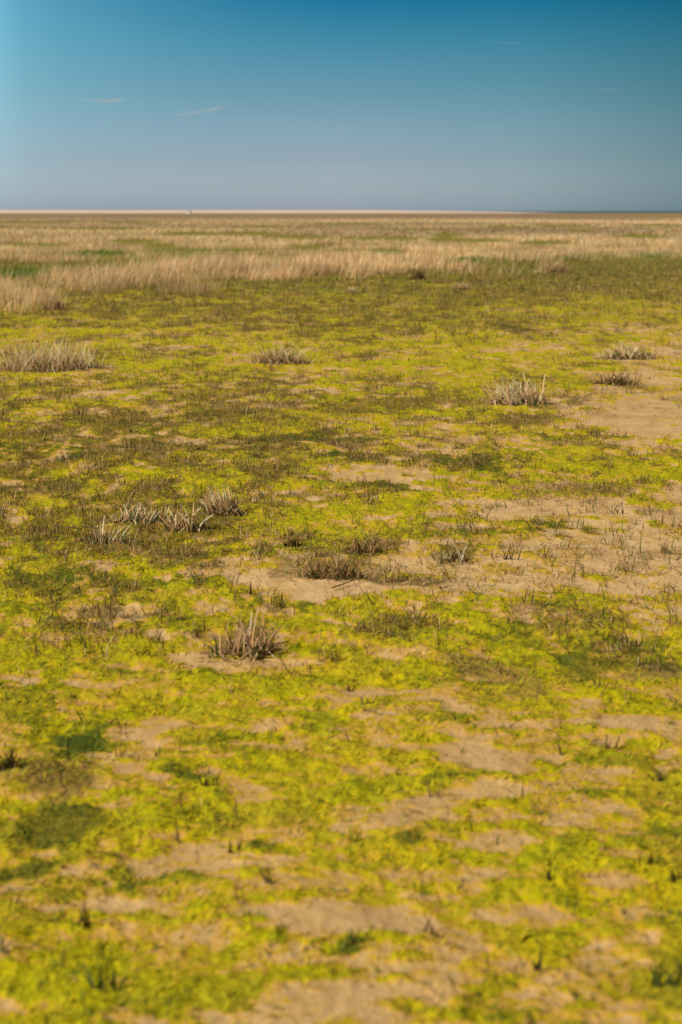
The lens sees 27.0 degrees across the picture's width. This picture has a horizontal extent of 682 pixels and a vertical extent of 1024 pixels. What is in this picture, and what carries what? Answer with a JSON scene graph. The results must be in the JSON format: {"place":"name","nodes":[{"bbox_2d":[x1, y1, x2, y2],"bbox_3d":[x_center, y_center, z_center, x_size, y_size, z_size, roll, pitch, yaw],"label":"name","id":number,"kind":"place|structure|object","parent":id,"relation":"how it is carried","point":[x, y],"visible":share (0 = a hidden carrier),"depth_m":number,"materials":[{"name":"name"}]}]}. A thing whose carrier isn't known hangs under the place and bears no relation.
{"place":"outdoors","nodes":[
{"label":"outdoors","id":0,"kind":"place"},
{"bbox_2d":[0,210,536,212],"bbox_3d":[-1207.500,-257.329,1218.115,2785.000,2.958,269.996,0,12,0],"label":"sandbank","id":1,"kind":"structure","parent":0,"point":[205,211],"depth_m":1142.58,"materials":[{"name":"beige sand"}]},
{"bbox_2d":[0,246,680,278],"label":"green grass","id":2,"kind":"structure","parent":0,"point":[19,274],"depth_m":47.87,"materials":[{"name":"plant"}]},
{"bbox_2d":[0,213,681,1023],"bbox_3d":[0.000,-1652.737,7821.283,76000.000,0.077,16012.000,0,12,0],"label":"ground","id":3,"kind":"structure","parent":0,"point":[326,995],"depth_m":4.88,"materials":[{"name":"green plant"}]},
{"bbox_2d":[0,925,16,952],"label":"grass sprout","id":4,"kind":"object","parent":3,"relation":"on","point":[2,947],"depth_m":3.10,"materials":[{"name":"beige plant"}]},
{"bbox_2d":[0,746,30,771],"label":"grass tuft","id":5,"kind":"object","parent":3,"relation":"on","point":[9,763],"visible":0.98,"depth_m":4.14,"materials":[{"name":"plant"}]},
{"bbox_2d":[10,878,29,905],"bbox_3d":[-0.754,0.895,3.339,0.046,0.067,0.032,0,12,0],"label":"grass sprout","id":6,"kind":"object","parent":3,"relation":"on","point":[19,895],"depth_m":3.34,"materials":[{"name":"brown plant"}]},
{"bbox_2d":[0,258,78,314],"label":"straw bed","id":7,"kind":"object","parent":3,"relation":"on","point":[6,288],"visible":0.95,"depth_m":26.08,"materials":[{"name":"beige plant"}]},
{"bbox_2d":[38,295,64,309],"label":"grass tuft","id":8,"kind":"object","parent":3,"relation":"on","point":[48,303],"visible":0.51,"depth_m":23.53,"materials":[{"name":"plant"}]},
{"bbox_2d":[0,334,108,373],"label":"grass tuft","id":9,"kind":"object","parent":3,"relation":"on","point":[53,362],"visible":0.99,"depth_m":14.51,"materials":[{"name":"plant"}]},
{"bbox_2d":[51,449,73,460],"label":"grass tuft","id":10,"kind":"object","parent":3,"relation":"on","point":[65,456],"visible":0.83,"depth_m":9.26,"materials":[{"name":"plant"}]},
{"bbox_2d":[77,902,90,927],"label":"grass sprout","id":11,"kind":"object","parent":3,"relation":"on","point":[83,920],"depth_m":3.22,"materials":[{"name":"brown plant"}]},
{"bbox_2d":[82,963,126,991],"bbox_3d":[-0.493,0.960,2.947,0.095,0.074,0.045,0,12,0],"label":"grass sprout","id":12,"kind":"object","parent":3,"relation":"on","point":[101,984],"depth_m":2.95,"materials":[{"name":"green plant"}]},
{"bbox_2d":[73,516,139,544],"bbox_3d":[-1.141,0.097,7.041,0.312,0.131,0.240,5,13,22],"label":"grass tuft","id":13,"kind":"object","parent":3,"relation":"on","point":[100,536],"visible":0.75,"depth_m":7.02,"materials":[{"name":"plant"}]},
{"bbox_2d":[106,861,131,883],"bbox_3d":[-0.536,0.874,3.447,0.064,0.064,0.023,0,12,0],"label":"grass sprout","id":14,"kind":"object","parent":3,"relation":"on","point":[123,875],"depth_m":3.44,"materials":[{"name":"plant"}]},
{"bbox_2d":[115,739,128,756],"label":"grass sprout","id":15,"kind":"object","parent":3,"relation":"on","point":[116,754],"depth_m":4.27,"materials":[{"name":"plant"}]},
{"bbox_2d":[108,500,173,524],"bbox_3d":[-1.051,0.001,7.483,0.397,0.147,0.274,0,12,0],"label":"grass tuft","id":16,"kind":"object","parent":3,"relation":"on","point":[134,516],"visible":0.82,"depth_m":7.48,"materials":[{"name":"plant"}]},
{"bbox_2d":[153,744,160,756],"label":"grass sprout","id":17,"kind":"object","parent":3,"relation":"on","point":[157,751],"depth_m":4.25,"materials":[{"name":"beige plant"}]},
{"bbox_2d":[175,816,179,841],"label":"grass sprout","id":18,"kind":"object","parent":3,"relation":"on","point":[177,835],"depth_m":3.67,"materials":[{"name":"plant"}]},
{"bbox_2d":[159,501,212,532],"bbox_3d":[-0.793,0.022,7.239,0.292,0.176,0.273,0,12,0],"label":"grass tuft","id":19,"kind":"object","parent":3,"relation":"on","point":[176,523],"visible":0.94,"depth_m":7.25,"materials":[{"name":"plant"}]},
{"bbox_2d":[197,766,222,786],"bbox_3d":[-0.370,0.740,3.997,0.076,0.073,0.051,-1,12,-6],"label":"grass sprout","id":20,"kind":"object","parent":3,"relation":"on","point":[205,782],"depth_m":3.99,"materials":[{"name":"plant"}]},
{"bbox_2d":[196,483,247,516],"bbox_3d":[-0.649,-0.067,7.706,0.295,0.176,0.278,0,12,0],"label":"grass tuft","id":21,"kind":"object","parent":3,"relation":"on","point":[217,505],"visible":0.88,"depth_m":7.67,"materials":[{"name":"plant"}]},
{"bbox_2d":[228,836,242,852],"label":"grass sprout","id":22,"kind":"object","parent":3,"relation":"on","point":[230,848],"depth_m":3.61,"materials":[{"name":"brown plant"}]},
{"bbox_2d":[235,880,248,904],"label":"grass sprout","id":23,"kind":"object","parent":3,"relation":"on","point":[244,901],"depth_m":3.31,"materials":[{"name":"brown plant"}]},
{"bbox_2d":[200,606,289,665],"bbox_3d":[-0.356,0.433,5.212,0.399,0.208,0.325,4,13,19],"label":"grass tuft","id":24,"kind":"object","parent":3,"relation":"on","point":[237,643],"visible":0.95,"depth_m":5.21,"materials":[{"name":"plant"}]},
{"bbox_2d":[244,581,251,594],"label":"grass sprout","id":25,"kind":"object","parent":3,"relation":"on","point":[250,589],"depth_m":6.03,"materials":[{"name":"brown plant"}]},
{"bbox_2d":[71,243,445,308],"bbox_3d":[-2.793,-6.656,37.634,13.023,0.686,29.317,0,12,0],"label":"straw bed","id":26,"kind":"object","parent":3,"relation":"on","point":[367,263],"visible":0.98,"depth_m":36.55,"materials":[{"name":"beige plant"}]},
{"bbox_2d":[256,862,272,884],"bbox_3d":[-0.180,0.867,3.408,0.038,0.068,0.056,-2,12,-9],"label":"grass sprout","id":27,"kind":"object","parent":3,"relation":"on","point":[265,877],"depth_m":3.42,"materials":[{"name":"brown plant"}]},
{"bbox_2d":[244,342,316,364],"bbox_3d":[-0.626,-1.731,15.324,0.866,0.275,0.548,0,12,0],"label":"grass tuft","id":28,"kind":"object","parent":3,"relation":"on","point":[276,357],"visible":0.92,"depth_m":15.28,"materials":[{"name":"plant"}]},
{"bbox_2d":[277,531,302,548],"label":"grass tuft","id":29,"kind":"object","parent":3,"relation":"on","point":[288,540],"visible":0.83,"depth_m":6.86,"materials":[{"name":"plant"}]},
{"bbox_2d":[281,555,373,581],"bbox_3d":[-0.043,0.249,6.302,0.449,0.118,0.217,0,12,0],"label":"grass tuft","id":30,"kind":"object","parent":3,"relation":"on","point":[349,573],"visible":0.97,"depth_m":6.29,"materials":[{"name":"plant"}]},
{"bbox_2d":[0,374,681,1023],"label":"algae fuzz","id":31,"kind":"object","parent":3,"relation":"on","point":[294,804],"visible":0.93,"depth_m":4.28,"materials":[{"name":"green plant"}]},
{"bbox_2d":[0,257,681,1023],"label":"grass stubble","id":32,"kind":"object","parent":3,"relation":"on","point":[640,287],"depth_m":11.04,"materials":[{"name":"plant"}]},
{"bbox_2d":[338,929,359,944],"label":"grass sprout","id":33,"kind":"object","parent":3,"relation":"on","point":[353,941],"depth_m":3.13,"materials":[{"name":"green plant"}]},
{"bbox_2d":[344,286,357,291],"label":"grass tuft","id":34,"kind":"object","parent":3,"relation":"on","point":[351,289],"visible":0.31,"depth_m":28.82,"materials":[{"name":"plant"}]},
{"bbox_2d":[346,820,362,842],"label":"grass sprout","id":35,"kind":"object","parent":3,"relation":"on","point":[355,840],"depth_m":3.63,"materials":[{"name":"plant"}]},
{"bbox_2d":[339,534,383,557],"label":"grass tuft","id":36,"kind":"object","parent":3,"relation":"on","point":[358,550],"visible":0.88,"depth_m":6.74,"materials":[{"name":"plant"}]},
{"bbox_2d":[405,267,428,279],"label":"grass tuft","id":37,"kind":"object","parent":3,"relation":"on","point":[420,275],"visible":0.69,"depth_m":33.90,"materials":[{"name":"plant"}]},
{"bbox_2d":[423,917,430,932],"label":"grass sprout","id":38,"kind":"object","parent":3,"relation":"on","point":[426,927],"depth_m":3.19,"materials":[{"name":"beige plant"}]},
{"bbox_2d":[426,777,441,797],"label":"grass sprout","id":39,"kind":"object","parent":3,"relation":"on","point":[429,793],"depth_m":3.92,"materials":[{"name":"brown plant"}]},
{"bbox_2d":[428,925,446,937],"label":"grass sprout","id":40,"kind":"object","parent":3,"relation":"on","point":[432,932],"depth_m":3.16,"materials":[{"name":"brown plant"}]},
{"bbox_2d":[438,545,473,561],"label":"grass tuft","id":41,"kind":"object","parent":3,"relation":"on","point":[452,557],"visible":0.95,"depth_m":6.64,"materials":[{"name":"plant"}]},
{"bbox_2d":[451,539,466,563],"bbox_3d":[0.545,0.184,6.603,0.088,0.126,0.023,3,12,16],"label":"dead blade","id":42,"kind":"object","parent":3,"relation":"on","point":[459,553],"visible":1,"depth_m":6.61,"materials":[{"name":"plant"}]},
{"bbox_2d":[451,280,471,289],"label":"grass tuft","id":43,"kind":"object","parent":3,"relation":"on","point":[461,285],"visible":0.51,"depth_m":29.27,"materials":[{"name":"plant"}]},
{"bbox_2d":[454,259,478,269],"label":"grass tuft","id":44,"kind":"object","parent":3,"relation":"on","point":[465,266],"visible":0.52,"depth_m":39.84,"materials":[{"name":"plant"}]},
{"bbox_2d":[502,545,522,559],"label":"grass sprout","id":45,"kind":"object","parent":3,"relation":"on","point":[511,557],"depth_m":6.67,"materials":[{"name":"plant"}]},
{"bbox_2d":[470,372,555,406],"bbox_3d":[1.446,-1.030,11.951,0.586,0.268,0.582,-11,16,-42],"label":"grass tuft","id":46,"kind":"object","parent":3,"relation":"on","point":[521,397],"visible":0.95,"depth_m":11.89,"materials":[{"name":"plant"}]},
{"bbox_2d":[531,950,541,971],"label":"grass sprout","id":47,"kind":"object","parent":3,"relation":"on","point":[538,966],"depth_m":3.02,"materials":[{"name":"plant"}]},
{"bbox_2d":[530,797,550,815],"bbox_3d":[0.533,0.784,3.795,0.060,0.056,0.026,0,12,0],"label":"grass sprout","id":48,"kind":"object","parent":3,"relation":"on","point":[538,808],"depth_m":3.79,"materials":[{"name":"brown plant"}]},
{"bbox_2d":[547,862,550,880],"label":"grass sprout","id":49,"kind":"object","parent":3,"relation":"on","point":[549,874],"depth_m":3.42,"materials":[{"name":"green plant"}]},
{"bbox_2d":[531,254,571,272],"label":"grass tuft","id":50,"kind":"object","parent":3,"relation":"on","point":[551,268],"visible":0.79,"depth_m":37.72,"materials":[{"name":"plant"}]},
{"bbox_2d":[437,241,681,275],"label":"straw bed","id":51,"kind":"object","parent":3,"relation":"on","point":[526,253],"visible":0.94,"depth_m":52.99,"materials":[{"name":"beige plant"}]},
{"bbox_2d":[568,989,577,999],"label":"grass sprout","id":52,"kind":"object","parent":3,"relation":"on","point":[575,995],"depth_m":2.92,"materials":[{"name":"plant"}]},
{"bbox_2d":[572,862,610,878],"bbox_3d":[0.604,0.868,3.435,0.098,0.046,0.025,0,12,0],"label":"grass sprout","id":53,"kind":"object","parent":3,"relation":"on","point":[588,876],"depth_m":3.44,"materials":[{"name":"plant"}]},
{"bbox_2d":[590,368,642,386],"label":"grass tuft","id":54,"kind":"object","parent":3,"relation":"on","point":[618,380],"visible":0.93,"depth_m":13.30,"materials":[{"name":"plant"}]},
{"bbox_2d":[604,730,634,749],"bbox_3d":[0.835,0.688,4.255,0.106,0.065,0.037,0,12,0],"label":"grass sprout","id":55,"kind":"object","parent":3,"relation":"on","point":[608,747],"depth_m":4.26,"materials":[{"name":"plant"}]},
{"bbox_2d":[591,341,666,359],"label":"grass tuft","id":56,"kind":"object","parent":3,"relation":"on","point":[628,355],"visible":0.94,"depth_m":15.76,"materials":[{"name":"plant"}]},
{"bbox_2d":[639,852,659,865],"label":"grass sprout","id":57,"kind":"object","parent":3,"relation":"on","point":[651,860],"depth_m":3.48,"materials":[{"name":"plant"}]},
{"bbox_2d":[651,765,661,780],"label":"grass sprout","id":58,"kind":"object","parent":3,"relation":"on","point":[658,777],"depth_m":4.03,"materials":[{"name":"brown plant"}]},
{"bbox_2d":[649,957,681,988],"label":"grass sprout","id":59,"kind":"object","parent":3,"relation":"on","point":[656,982],"depth_m":2.94,"materials":[{"name":"green plant"}]},
{"bbox_2d":[670,866,681,882],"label":"grass sprout","id":60,"kind":"object","parent":3,"relation":"on","point":[674,878],"depth_m":3.42,"materials":[{"name":"plant"}]},
{"bbox_2d":[0,217,681,242],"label":"marsh grass","id":61,"kind":"structure","parent":0,"point":[461,226],"depth_m":119.73,"materials":[{"name":"plant"}]},
{"bbox_2d":[0,339,681,1023],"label":"fallen stems","id":62,"kind":"object","parent":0,"point":[334,569],"depth_m":6.82,"materials":[{"name":"brown plant"}]},
{"bbox_2d":[0,237,681,280],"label":"marsh grass","id":63,"kind":"structure","parent":0,"point":[419,245],"depth_m":62.18,"materials":[{"name":"plant"}]},
{"bbox_2d":[0,0,681,210],"label":"sky","id":64,"kind":"structure","parent":0,"point":[411,105],"materials":[{"name":"blue"}]},
{"bbox_2d":[482,211,681,212],"bbox_3d":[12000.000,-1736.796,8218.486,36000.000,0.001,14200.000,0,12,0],"label":"sea","id":65,"kind":"structure","parent":0,"point":[593,211],"depth_m":6838.04,"materials":[{"name":"blue liquid"}]}
]}

